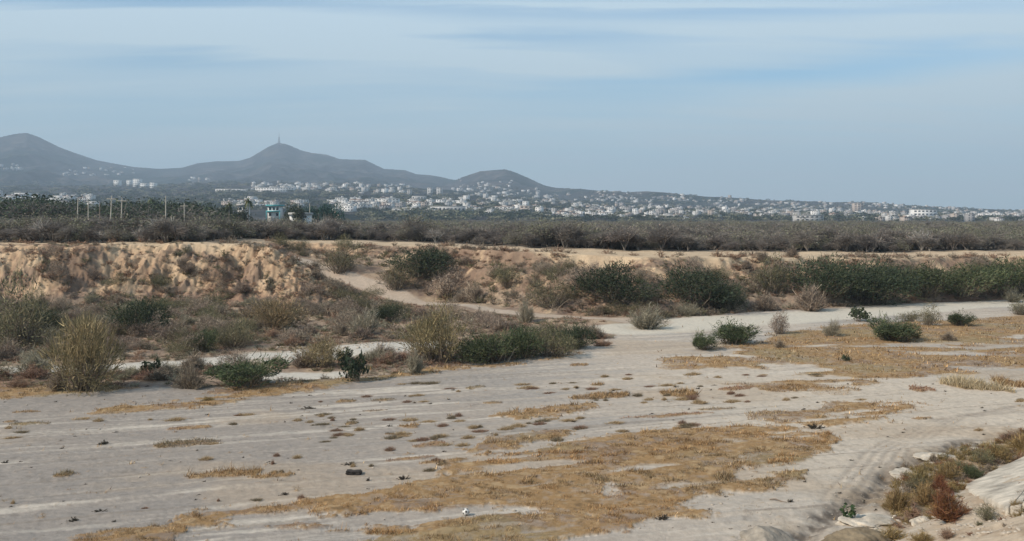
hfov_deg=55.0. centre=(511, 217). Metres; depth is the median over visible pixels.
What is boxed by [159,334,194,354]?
shrub
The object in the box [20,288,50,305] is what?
shrub
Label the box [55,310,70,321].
shrub
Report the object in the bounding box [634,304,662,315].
shrub
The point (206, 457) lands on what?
grass tuft
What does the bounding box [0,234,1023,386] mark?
undergrowth
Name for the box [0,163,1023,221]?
distant houses
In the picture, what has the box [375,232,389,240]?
tree
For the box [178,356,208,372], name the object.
shrub
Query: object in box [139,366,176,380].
shrub
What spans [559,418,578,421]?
grass tuft
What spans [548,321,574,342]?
shrub
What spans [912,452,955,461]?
stone slab
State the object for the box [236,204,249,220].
house
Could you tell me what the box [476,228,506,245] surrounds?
tree
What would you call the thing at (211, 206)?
tree
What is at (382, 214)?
greenery
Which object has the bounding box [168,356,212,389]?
shrub
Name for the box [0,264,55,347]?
shrub
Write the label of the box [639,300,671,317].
shrub
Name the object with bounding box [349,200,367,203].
house
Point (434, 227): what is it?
tree
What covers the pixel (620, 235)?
tree
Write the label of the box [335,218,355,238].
tree
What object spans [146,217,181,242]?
tree
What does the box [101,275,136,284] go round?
shrub
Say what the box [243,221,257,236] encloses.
tree
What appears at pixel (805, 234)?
tree
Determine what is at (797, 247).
tree
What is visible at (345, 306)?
shrub
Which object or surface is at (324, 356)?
shrub
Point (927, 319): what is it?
shrub
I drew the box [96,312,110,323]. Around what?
shrub
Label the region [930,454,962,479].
shrub
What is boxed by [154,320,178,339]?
shrub
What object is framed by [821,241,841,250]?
tree
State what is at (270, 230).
tree
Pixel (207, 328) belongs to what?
shrub
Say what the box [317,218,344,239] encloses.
tree
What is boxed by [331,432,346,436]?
grass tuft
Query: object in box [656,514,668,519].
dead twigs
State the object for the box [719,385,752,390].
grass tuft
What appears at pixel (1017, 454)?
weeds
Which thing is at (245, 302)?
shrub
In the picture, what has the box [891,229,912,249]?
tree
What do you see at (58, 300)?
shrub
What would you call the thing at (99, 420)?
grass tuft
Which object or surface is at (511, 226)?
tree
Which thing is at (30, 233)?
tree
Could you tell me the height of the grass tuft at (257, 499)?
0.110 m
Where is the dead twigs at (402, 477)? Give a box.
[396,475,409,479]
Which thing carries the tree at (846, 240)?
on the ground at (164, 494)
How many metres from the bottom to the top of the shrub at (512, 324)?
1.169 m
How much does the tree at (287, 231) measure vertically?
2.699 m
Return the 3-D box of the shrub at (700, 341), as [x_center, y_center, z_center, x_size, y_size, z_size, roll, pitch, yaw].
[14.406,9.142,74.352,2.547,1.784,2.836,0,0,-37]
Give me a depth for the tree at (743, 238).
150.87 m
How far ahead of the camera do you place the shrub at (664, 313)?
97.92 m
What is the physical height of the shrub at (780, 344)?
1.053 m
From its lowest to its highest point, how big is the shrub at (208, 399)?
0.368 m
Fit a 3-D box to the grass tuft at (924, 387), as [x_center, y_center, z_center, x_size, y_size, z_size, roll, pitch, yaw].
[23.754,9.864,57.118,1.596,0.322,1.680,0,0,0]
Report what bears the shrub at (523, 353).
on the ground at (164, 494)
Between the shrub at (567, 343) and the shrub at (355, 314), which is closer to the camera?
the shrub at (567, 343)
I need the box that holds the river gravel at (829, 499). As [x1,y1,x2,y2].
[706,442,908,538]
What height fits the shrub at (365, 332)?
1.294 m
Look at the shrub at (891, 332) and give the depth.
79.24 m
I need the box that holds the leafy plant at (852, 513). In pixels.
[839,503,858,517]
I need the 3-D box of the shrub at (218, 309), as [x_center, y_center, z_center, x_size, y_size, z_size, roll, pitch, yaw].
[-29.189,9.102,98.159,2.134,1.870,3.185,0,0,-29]
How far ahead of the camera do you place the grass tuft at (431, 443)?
43.15 m
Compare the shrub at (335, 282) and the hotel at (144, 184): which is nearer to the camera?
the shrub at (335, 282)
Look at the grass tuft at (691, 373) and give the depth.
62.24 m
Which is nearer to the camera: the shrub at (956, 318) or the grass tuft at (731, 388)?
the grass tuft at (731, 388)
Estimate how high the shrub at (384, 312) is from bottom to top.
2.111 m
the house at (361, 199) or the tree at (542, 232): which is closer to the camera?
the tree at (542, 232)
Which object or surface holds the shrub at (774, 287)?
on the ground at (164, 494)
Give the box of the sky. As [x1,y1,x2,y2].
[0,0,1023,209]
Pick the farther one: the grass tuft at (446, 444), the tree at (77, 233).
the tree at (77, 233)
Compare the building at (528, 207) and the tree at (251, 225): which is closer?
the tree at (251, 225)
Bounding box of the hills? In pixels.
[0,133,1020,221]
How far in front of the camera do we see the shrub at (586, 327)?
80.67 m
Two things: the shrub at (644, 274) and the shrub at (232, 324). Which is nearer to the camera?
the shrub at (232, 324)
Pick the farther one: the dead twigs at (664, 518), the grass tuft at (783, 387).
the grass tuft at (783, 387)
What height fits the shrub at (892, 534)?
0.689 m
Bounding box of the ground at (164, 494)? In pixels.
[0,222,1023,540]
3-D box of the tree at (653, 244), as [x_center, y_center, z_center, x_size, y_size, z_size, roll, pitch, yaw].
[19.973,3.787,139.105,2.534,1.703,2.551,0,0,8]
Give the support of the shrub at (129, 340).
on the ground at (164, 494)
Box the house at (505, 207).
[495,205,514,210]
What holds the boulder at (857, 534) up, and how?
on the ground at (164, 494)
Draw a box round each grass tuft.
[1,436,21,438]
[9,420,50,425]
[12,409,40,412]
[53,468,75,476]
[71,417,94,419]
[92,417,102,421]
[153,436,220,447]
[163,417,187,420]
[166,424,211,429]
[184,463,262,478]
[198,455,213,460]
[241,412,254,415]
[247,470,294,477]
[249,498,262,500]
[291,454,303,458]
[307,422,329,425]
[329,427,346,431]
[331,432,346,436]
[354,425,365,430]
[380,417,394,420]
[380,434,404,439]
[383,446,395,450]
[386,454,433,460]
[391,430,408,435]
[399,417,418,420]
[399,421,419,427]
[406,381,424,384]
[412,440,447,446]
[414,435,430,441]
[419,457,459,463]
[420,381,437,384]
[420,419,435,422]
[423,466,435,471]
[430,432,449,437]
[435,423,448,426]
[437,442,452,445]
[454,442,470,446]
[460,435,475,438]
[468,424,480,428]
[469,429,490,432]
[497,424,513,429]
[507,422,527,427]
[516,385,537,388]
[533,419,549,421]
[533,420,547,424]
[550,436,564,441]
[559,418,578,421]
[568,390,630,399]
[570,362,588,365]
[573,424,589,428]
[605,420,622,423]
[616,428,629,432]
[619,411,713,418]
[631,392,642,396]
[658,383,675,386]
[658,386,700,396]
[674,397,689,400]
[679,422,695,426]
[682,372,700,375]
[690,400,710,403]
[700,406,731,409]
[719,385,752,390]
[721,399,738,402]
[757,384,816,391]
[909,384,935,391]
[936,370,1015,392]
[985,371,1023,387]
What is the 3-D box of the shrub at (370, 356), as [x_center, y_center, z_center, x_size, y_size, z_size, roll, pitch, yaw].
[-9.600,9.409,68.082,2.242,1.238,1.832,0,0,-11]
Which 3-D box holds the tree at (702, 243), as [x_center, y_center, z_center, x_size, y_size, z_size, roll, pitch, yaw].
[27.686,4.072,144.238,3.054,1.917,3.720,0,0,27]
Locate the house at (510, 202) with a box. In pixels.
[505,200,514,204]
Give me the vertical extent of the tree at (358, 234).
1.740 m
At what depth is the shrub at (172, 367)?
62.18 m
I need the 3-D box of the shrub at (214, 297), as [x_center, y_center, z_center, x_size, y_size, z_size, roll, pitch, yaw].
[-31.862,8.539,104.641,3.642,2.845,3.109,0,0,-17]
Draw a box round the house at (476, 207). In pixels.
[473,206,483,210]
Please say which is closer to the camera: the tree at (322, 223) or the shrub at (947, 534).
the shrub at (947, 534)
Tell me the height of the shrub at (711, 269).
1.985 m
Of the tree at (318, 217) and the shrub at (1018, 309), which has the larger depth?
the tree at (318, 217)
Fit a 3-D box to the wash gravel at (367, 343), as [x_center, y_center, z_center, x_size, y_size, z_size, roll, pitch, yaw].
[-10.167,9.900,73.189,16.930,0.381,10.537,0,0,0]
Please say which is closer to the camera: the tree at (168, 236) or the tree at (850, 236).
the tree at (168, 236)
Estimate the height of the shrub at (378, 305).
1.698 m
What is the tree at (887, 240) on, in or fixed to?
on the ground at (164, 494)
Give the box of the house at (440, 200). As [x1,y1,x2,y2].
[436,199,446,202]
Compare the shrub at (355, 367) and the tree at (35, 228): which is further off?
the tree at (35, 228)
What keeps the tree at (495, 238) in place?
on the ground at (164, 494)
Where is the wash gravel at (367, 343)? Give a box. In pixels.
[276,341,475,361]
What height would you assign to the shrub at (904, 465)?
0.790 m
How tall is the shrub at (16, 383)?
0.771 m
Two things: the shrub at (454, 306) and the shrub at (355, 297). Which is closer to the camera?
the shrub at (454, 306)
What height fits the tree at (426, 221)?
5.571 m
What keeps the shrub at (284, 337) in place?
on the ground at (164, 494)
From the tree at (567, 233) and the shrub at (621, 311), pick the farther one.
the tree at (567, 233)
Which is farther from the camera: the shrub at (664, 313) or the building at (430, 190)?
the building at (430, 190)
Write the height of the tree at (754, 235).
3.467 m
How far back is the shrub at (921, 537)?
28.70 m
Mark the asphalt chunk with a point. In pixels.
(352, 472)
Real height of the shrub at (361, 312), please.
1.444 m
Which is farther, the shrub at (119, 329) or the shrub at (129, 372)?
the shrub at (119, 329)
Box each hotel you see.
[114,180,121,185]
[126,180,132,184]
[133,179,141,186]
[140,183,148,186]
[150,182,156,187]
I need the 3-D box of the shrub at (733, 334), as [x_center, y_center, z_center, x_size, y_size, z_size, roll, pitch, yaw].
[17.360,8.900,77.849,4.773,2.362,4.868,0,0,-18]
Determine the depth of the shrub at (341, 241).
137.74 m
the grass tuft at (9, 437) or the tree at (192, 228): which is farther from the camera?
the tree at (192, 228)
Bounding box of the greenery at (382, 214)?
[0,180,1023,220]
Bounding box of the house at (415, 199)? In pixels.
[410,197,420,200]
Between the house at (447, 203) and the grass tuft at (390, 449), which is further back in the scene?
the house at (447, 203)
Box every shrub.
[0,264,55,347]
[0,296,13,310]
[0,333,16,350]
[0,339,27,350]
[0,345,11,360]
[0,359,18,377]
[0,365,12,379]
[1,338,22,357]
[5,377,31,387]
[7,349,56,375]
[12,361,55,378]
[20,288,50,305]
[21,344,46,360]
[23,331,45,345]
[28,304,69,332]
[30,324,68,346]
[34,307,128,396]
[37,298,50,306]
[39,243,64,257]
[41,325,63,336]
[41,333,62,349]
[41,366,71,391]
[44,260,69,277]
[47,295,71,310]
[48,297,69,310]
[50,342,72,358]
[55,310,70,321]
[65,308,81,318]
[65,309,95,325]
[71,303,98,314]
[71,309,87,318]
[82,292,100,303]
[85,267,101,279]
[87,303,103,313]
[94,316,123,332]
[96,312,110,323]
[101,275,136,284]
[102,294,173,334]
[102,369,126,380]
[107,322,143,335]
[109,293,127,304]
[110,365,138,380]
[114,320,138,336]
[117,335,148,349]
[124,321,160,336]
[130,365,160,379]
[132,362,151,375]
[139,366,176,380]
[140,356,160,373]
[145,272,174,286]
[153,295,179,308]
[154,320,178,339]
[155,298,176,308]
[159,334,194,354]
[160,360,184,373]
[161,319,178,328]
[165,307,181,316]
[165,326,194,341]
[166,325,199,338]
[168,332,211,351]
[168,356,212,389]
[170,318,194,328]
[174,293,198,304]
[174,297,194,307]
[175,256,188,267]
[176,349,211,370]
[178,314,197,324]
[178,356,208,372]
[179,263,196,273]
[181,295,216,309]
[184,322,198,334]
[185,328,221,351]
[191,323,224,337]
[194,297,229,313]
[194,299,216,310]
[194,314,218,325]
[195,306,225,320]
[195,315,230,332]
[199,270,227,281]
[199,287,226,304]
[200,395,214,400]
[201,347,296,389]
[208,326,247,346]
[211,301,230,317]
[211,315,262,348]
[214,347,251,365]
[217,318,246,330]
[225,315,255,330]
[225,328,264,341]
[229,279,251,293]
[231,317,258,330]
[237,296,309,330]
[237,302,256,318]
[238,295,255,306]
[252,319,270,329]
[253,295,278,306]
[258,327,281,338]
[268,329,301,344]
[270,231,294,245]
[279,332,307,345]
[280,330,310,344]
[287,236,310,250]
[287,325,307,336]
[289,300,308,310]
[289,331,348,367]
[290,348,316,368]
[291,296,304,306]
[293,281,324,294]
[296,301,326,314]
[300,322,317,333]
[309,259,324,271]
[313,267,325,278]
[316,241,364,273]
[320,274,346,288]
[322,302,336,309]
[327,309,354,328]
[330,322,349,335]
[331,285,356,298]
[331,294,356,310]
[331,297,358,312]
[333,235,354,247]
[333,347,353,361]
[336,303,362,322]
[339,349,368,382]
[342,290,369,302]
[344,285,360,295]
[345,325,375,339]
[347,306,384,332]
[353,290,382,308]
[355,306,366,314]
[360,284,385,297]
[364,346,381,361]
[365,342,396,356]
[366,302,404,321]
[369,299,383,309]
[372,351,402,364]
[373,347,397,360]
[375,254,419,289]
[376,298,399,309]
[378,242,457,277]
[380,349,403,358]
[385,300,412,312]
[391,292,475,362]
[393,350,409,361]
[403,347,426,373]
[408,313,434,333]
[410,304,430,315]
[427,263,472,296]
[439,299,461,316]
[441,328,529,364]
[451,288,465,302]
[458,253,473,265]
[458,279,488,302]
[468,310,504,328]
[473,303,489,321]
[485,257,525,286]
[486,263,503,277]
[486,309,499,321]
[486,315,513,332]
[501,318,549,358]
[504,320,522,330]
[513,296,534,322]
[524,268,587,308]
[525,275,541,285]
[528,322,579,356]
[529,259,545,270]
[530,261,559,272]
[533,317,560,337]
[540,264,570,275]
[547,333,583,346]
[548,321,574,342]
[548,323,596,348]
[554,256,578,269]
[554,261,606,289]
[561,257,583,271]
[569,258,663,302]
[578,321,597,337]
[585,319,606,338]
[589,338,612,346]
[590,304,610,315]
[600,300,628,313]
[624,301,670,329]
[626,298,646,312]
[630,285,654,299]
[632,267,654,280]
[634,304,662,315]
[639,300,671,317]
[654,259,742,306]
[656,303,670,317]
[666,304,683,315]
[674,262,697,275]
[674,301,702,315]
[684,255,704,271]
[689,328,718,349]
[696,265,724,275]
[702,279,749,311]
[703,265,732,279]
[708,316,763,344]
[719,278,746,288]
[735,295,746,304]
[736,251,794,296]
[737,257,755,269]
[745,281,763,292]
[745,292,778,310]
[752,267,774,279]
[754,250,768,261]
[765,251,878,298]
[767,258,786,272]
[767,308,790,333]
[774,338,785,347]
[781,245,798,256]
[789,282,836,311]
[814,255,829,264]
[817,254,928,305]
[820,315,844,336]
[841,354,851,360]
[848,305,871,321]
[863,257,921,287]
[864,310,926,341]
[874,520,909,540]
[882,476,919,513]
[889,260,957,297]
[894,309,921,321]
[899,260,918,269]
[900,458,912,467]
[902,529,934,540]
[903,473,934,491]
[905,461,935,483]
[910,478,936,505]
[918,260,1015,297]
[918,301,943,325]
[926,485,972,523]
[928,453,936,460]
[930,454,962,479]
[930,473,954,495]
[937,526,955,538]
[939,330,959,340]
[946,308,979,326]
[957,462,986,478]
[959,256,986,267]
[960,253,1023,295]
[966,443,997,464]
[972,503,999,520]
[983,440,1014,463]
[997,429,1023,441]
[998,255,1023,284]
[1000,287,1023,301]
[1005,425,1023,449]
[1007,294,1023,314]
[1008,498,1022,511]
[1012,286,1023,294]
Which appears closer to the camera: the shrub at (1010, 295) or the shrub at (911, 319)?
the shrub at (911, 319)
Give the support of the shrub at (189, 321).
on the ground at (164, 494)
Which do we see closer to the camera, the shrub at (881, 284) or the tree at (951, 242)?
the shrub at (881, 284)
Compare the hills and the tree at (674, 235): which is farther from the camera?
the hills
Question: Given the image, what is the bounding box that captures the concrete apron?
[965,457,1023,515]
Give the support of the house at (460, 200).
on the hills
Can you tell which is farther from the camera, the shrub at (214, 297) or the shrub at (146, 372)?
the shrub at (214, 297)
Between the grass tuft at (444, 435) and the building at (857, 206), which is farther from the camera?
the building at (857, 206)
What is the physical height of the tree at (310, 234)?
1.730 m
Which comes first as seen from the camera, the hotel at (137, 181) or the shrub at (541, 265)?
the shrub at (541, 265)
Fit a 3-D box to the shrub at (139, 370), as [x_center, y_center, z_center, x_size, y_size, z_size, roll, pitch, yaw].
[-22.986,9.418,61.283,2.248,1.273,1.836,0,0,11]
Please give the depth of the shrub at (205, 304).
100.19 m
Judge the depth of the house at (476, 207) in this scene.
1441.22 m
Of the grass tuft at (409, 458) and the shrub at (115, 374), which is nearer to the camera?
the grass tuft at (409, 458)
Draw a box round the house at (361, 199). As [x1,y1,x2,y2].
[349,198,364,200]
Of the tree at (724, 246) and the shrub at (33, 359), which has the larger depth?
the tree at (724, 246)
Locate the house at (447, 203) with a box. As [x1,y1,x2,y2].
[443,201,452,205]
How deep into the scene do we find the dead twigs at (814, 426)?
46.56 m
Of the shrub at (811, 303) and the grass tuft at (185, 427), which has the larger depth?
the shrub at (811, 303)
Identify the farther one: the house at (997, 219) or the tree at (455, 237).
the house at (997, 219)
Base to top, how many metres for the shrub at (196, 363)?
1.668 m
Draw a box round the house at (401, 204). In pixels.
[395,202,405,207]
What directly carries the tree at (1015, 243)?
on the ground at (164, 494)
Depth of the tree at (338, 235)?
161.94 m
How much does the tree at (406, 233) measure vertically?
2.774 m
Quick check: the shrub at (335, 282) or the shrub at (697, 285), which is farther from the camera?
the shrub at (335, 282)
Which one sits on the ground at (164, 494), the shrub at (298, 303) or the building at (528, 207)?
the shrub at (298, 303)
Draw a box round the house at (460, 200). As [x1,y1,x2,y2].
[455,199,466,202]
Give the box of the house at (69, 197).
[63,195,75,199]
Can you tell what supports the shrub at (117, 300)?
on the ground at (164, 494)
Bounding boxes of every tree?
[0,229,13,241]
[1,210,53,239]
[8,225,46,241]
[11,232,27,240]
[25,218,53,241]
[38,220,74,241]
[47,225,76,242]
[56,220,90,241]
[57,216,91,240]
[74,217,106,230]
[78,228,100,242]
[79,224,108,240]
[89,230,107,242]
[94,224,121,240]
[100,224,135,241]
[120,227,137,241]
[130,225,146,241]
[135,200,152,209]
[136,227,157,240]
[141,214,188,239]
[142,198,164,207]
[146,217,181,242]
[155,199,179,212]
[165,222,189,241]
[167,215,215,240]
[189,232,206,241]
[199,222,213,240]
[202,202,216,212]
[205,212,250,238]
[205,228,224,240]
[218,228,234,239]
[219,204,236,216]
[225,202,232,213]
[225,207,252,221]
[230,217,255,237]
[236,228,250,238]
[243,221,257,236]
[244,198,252,220]
[258,231,266,239]
[259,224,284,238]
[271,225,298,239]
[272,218,295,237]
[283,201,296,219]
[291,222,312,238]
[292,205,307,221]
[292,228,307,239]
[294,216,312,237]
[302,206,316,222]
[303,211,347,238]
[304,232,314,239]
[305,223,318,238]
[306,206,320,222]
[314,224,341,240]
[316,213,349,238]
[317,204,345,220]
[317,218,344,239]
[330,227,347,238]
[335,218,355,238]
[340,225,362,237]
[353,232,365,239]
[366,229,378,239]
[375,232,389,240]
[389,229,399,241]
[391,226,421,240]
[395,220,428,240]
[399,210,446,240]
[399,223,434,241]
[422,227,442,242]
[431,222,446,240]
[440,234,451,241]
[446,234,459,242]
[457,226,483,243]
[472,236,487,244]
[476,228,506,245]
[485,233,501,245]
[490,226,510,243]
[497,223,520,243]
[502,230,523,245]
[514,217,559,246]
[521,230,538,246]
[521,233,543,246]
[540,224,561,246]
[551,220,584,247]
[558,218,587,244]
[562,227,594,247]
[570,234,595,247]
[574,224,601,247]
[587,232,608,248]
[600,223,645,250]
[603,231,623,248]
[624,234,647,250]
[626,230,648,248]
[643,225,682,248]
[645,228,681,250]
[646,240,658,248]
[663,225,683,248]
[670,235,684,249]
[673,236,696,249]
[676,234,700,250]
[690,242,702,250]
[698,239,706,249]
[704,234,727,249]
[719,244,729,250]
[724,238,735,249]
[727,241,742,250]
[729,236,744,250]
[734,233,751,249]
[742,238,754,250]
[745,228,763,248]
[754,233,776,250]
[756,241,770,250]
[768,234,791,249]
[769,238,792,251]
[774,235,802,250]
[776,221,830,249]
[788,229,820,250]
[792,228,818,250]
[796,234,825,249]
[813,224,845,248]
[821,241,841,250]
[827,231,859,250]
[829,238,841,249]
[833,232,859,251]
[842,225,868,236]
[843,242,864,251]
[852,223,879,249]
[853,233,879,252]
[865,232,891,250]
[868,229,901,250]
[875,227,903,249]
[888,245,897,252]
[889,237,913,251]
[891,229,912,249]
[902,226,942,250]
[902,236,915,250]
[910,228,943,249]
[917,237,940,250]
[919,232,943,249]
[937,230,954,249]
[941,234,961,249]
[942,229,960,248]
[948,223,995,248]
[951,243,968,249]
[952,232,986,250]
[959,227,992,249]
[970,238,994,249]
[984,234,1005,248]
[996,239,1010,245]
[997,244,1006,249]
[1005,238,1023,249]
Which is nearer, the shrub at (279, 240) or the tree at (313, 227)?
the shrub at (279, 240)
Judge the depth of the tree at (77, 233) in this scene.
124.58 m
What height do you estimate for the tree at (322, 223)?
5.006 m
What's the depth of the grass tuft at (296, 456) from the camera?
40.82 m
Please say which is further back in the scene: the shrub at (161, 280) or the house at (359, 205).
the house at (359, 205)
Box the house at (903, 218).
[899,216,911,220]
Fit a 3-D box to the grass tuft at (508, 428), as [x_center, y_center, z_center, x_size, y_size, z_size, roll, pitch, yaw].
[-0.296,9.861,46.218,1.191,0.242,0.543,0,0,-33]
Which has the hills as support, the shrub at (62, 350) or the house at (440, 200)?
the house at (440, 200)
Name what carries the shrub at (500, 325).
on the ground at (164, 494)
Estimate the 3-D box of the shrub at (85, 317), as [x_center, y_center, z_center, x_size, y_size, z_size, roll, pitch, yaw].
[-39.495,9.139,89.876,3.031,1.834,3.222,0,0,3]
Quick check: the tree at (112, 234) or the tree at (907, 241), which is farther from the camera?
the tree at (907, 241)
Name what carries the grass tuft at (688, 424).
on the ground at (164, 494)
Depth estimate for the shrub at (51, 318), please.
83.53 m
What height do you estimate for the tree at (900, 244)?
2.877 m
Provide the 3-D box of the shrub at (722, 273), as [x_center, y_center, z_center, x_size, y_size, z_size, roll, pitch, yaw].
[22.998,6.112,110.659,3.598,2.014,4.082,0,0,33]
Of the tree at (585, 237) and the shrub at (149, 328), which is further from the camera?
the tree at (585, 237)
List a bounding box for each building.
[215,189,253,190]
[255,188,294,191]
[374,198,399,202]
[412,196,426,199]
[427,188,432,195]
[430,206,465,211]
[437,188,442,195]
[519,205,532,212]
[792,215,823,220]
[852,203,863,212]
[909,209,936,215]
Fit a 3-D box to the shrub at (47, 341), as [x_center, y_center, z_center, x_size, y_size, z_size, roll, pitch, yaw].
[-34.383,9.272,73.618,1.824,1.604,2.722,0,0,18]
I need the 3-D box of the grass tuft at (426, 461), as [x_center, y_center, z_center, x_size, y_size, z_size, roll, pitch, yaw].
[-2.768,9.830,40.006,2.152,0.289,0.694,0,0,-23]
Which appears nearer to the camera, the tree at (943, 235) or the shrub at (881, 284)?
the shrub at (881, 284)
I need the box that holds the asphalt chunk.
[345,469,361,474]
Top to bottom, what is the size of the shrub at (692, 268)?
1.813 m
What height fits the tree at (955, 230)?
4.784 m
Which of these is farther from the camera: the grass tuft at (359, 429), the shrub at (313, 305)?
the shrub at (313, 305)
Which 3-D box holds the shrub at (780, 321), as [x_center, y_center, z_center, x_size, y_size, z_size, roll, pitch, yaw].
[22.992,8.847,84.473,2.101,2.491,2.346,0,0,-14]
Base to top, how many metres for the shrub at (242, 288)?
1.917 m
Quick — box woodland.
[0,193,1023,250]
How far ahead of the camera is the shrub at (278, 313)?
87.01 m
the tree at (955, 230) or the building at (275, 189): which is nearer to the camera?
the tree at (955, 230)
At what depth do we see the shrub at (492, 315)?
91.87 m
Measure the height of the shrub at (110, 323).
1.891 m
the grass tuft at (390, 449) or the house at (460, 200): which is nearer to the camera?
the grass tuft at (390, 449)
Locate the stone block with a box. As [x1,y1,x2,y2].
[909,516,929,526]
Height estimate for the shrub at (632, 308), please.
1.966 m
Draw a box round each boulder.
[736,525,794,540]
[821,527,890,540]
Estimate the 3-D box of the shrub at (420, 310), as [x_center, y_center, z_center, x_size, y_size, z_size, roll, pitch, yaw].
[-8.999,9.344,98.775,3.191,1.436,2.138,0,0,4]
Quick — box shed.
[288,213,312,222]
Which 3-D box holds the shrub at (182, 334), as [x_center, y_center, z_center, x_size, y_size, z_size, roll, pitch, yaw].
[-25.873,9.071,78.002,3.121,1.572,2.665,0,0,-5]
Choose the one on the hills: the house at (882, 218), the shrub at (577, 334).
the house at (882, 218)
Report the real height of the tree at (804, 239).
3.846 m
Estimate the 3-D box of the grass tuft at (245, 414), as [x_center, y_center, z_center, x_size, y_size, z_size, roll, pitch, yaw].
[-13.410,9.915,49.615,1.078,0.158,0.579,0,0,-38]
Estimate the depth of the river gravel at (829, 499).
34.89 m
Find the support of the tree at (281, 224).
on the ground at (164, 494)
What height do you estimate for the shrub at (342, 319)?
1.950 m
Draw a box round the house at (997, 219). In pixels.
[993,217,1003,221]
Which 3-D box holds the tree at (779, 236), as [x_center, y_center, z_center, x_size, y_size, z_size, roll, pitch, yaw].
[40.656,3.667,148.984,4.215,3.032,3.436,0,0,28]
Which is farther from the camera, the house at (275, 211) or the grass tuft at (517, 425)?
the house at (275, 211)
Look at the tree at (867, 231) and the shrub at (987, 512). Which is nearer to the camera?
the shrub at (987, 512)
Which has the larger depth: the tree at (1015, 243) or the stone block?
the tree at (1015, 243)
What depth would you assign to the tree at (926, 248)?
160.32 m
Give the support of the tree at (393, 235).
on the ground at (164, 494)
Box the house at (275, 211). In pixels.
[266,205,284,221]
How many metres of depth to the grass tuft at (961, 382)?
57.78 m
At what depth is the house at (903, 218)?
1080.01 m
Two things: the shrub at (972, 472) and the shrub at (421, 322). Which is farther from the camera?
the shrub at (421, 322)
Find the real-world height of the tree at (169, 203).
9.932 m
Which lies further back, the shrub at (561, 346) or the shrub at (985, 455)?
the shrub at (561, 346)
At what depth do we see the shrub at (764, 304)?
104.84 m
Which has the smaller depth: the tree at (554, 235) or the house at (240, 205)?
the tree at (554, 235)
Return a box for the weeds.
[882,428,1023,535]
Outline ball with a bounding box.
[462,508,468,515]
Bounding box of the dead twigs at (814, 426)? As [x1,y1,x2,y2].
[803,423,824,428]
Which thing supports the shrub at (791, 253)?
on the ground at (164, 494)
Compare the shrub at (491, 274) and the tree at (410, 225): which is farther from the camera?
the tree at (410, 225)
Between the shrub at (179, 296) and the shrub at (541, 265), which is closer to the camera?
the shrub at (179, 296)
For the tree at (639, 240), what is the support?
on the ground at (164, 494)
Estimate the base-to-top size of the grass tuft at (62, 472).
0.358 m
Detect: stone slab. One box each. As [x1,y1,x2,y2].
[835,513,896,529]
[889,467,930,478]
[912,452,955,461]
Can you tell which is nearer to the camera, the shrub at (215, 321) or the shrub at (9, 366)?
the shrub at (9, 366)
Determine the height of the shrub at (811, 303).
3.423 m
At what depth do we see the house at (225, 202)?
1509.35 m
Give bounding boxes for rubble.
[908,498,1018,540]
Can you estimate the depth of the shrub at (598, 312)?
100.43 m
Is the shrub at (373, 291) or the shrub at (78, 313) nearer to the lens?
the shrub at (78, 313)
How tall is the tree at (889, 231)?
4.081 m
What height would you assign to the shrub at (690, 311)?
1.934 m
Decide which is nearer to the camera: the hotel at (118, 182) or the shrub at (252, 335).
the shrub at (252, 335)
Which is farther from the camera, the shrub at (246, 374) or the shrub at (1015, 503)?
the shrub at (246, 374)
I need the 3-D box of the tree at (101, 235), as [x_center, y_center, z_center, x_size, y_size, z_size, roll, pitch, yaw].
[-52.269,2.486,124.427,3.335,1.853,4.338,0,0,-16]
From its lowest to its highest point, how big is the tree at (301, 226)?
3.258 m
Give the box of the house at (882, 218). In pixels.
[874,216,884,220]
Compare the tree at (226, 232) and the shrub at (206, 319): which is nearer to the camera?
the shrub at (206, 319)
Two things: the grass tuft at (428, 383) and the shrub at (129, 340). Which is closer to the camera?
the grass tuft at (428, 383)
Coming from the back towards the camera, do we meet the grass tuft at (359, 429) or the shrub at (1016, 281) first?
the shrub at (1016, 281)
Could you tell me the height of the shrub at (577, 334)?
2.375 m
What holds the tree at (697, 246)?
on the ground at (164, 494)
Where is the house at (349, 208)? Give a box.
[342,204,356,211]
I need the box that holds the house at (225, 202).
[221,200,235,204]
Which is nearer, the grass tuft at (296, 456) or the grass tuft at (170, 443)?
the grass tuft at (296, 456)
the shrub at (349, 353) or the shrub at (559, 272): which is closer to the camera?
the shrub at (349, 353)
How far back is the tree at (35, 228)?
124.09 m
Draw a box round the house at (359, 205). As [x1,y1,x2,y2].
[352,203,365,209]
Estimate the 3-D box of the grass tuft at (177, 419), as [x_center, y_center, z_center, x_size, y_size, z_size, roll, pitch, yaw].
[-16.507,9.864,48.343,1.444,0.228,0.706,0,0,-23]
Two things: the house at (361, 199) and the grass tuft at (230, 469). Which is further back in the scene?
the house at (361, 199)
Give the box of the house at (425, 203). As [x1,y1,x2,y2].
[420,201,428,206]
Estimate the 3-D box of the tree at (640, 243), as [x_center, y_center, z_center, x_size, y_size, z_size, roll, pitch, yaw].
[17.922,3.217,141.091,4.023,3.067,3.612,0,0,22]
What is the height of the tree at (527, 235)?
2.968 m
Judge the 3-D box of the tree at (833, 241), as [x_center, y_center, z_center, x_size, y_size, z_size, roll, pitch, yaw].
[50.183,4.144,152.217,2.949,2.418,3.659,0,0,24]
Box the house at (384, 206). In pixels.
[379,204,390,209]
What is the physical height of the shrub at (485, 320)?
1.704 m
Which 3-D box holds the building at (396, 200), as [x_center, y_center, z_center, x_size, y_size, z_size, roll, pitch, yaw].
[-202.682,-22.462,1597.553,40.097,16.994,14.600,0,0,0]
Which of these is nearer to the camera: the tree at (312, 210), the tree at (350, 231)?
the tree at (350, 231)
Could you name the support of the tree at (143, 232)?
on the ground at (164, 494)
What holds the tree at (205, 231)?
on the ground at (164, 494)
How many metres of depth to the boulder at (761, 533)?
29.88 m

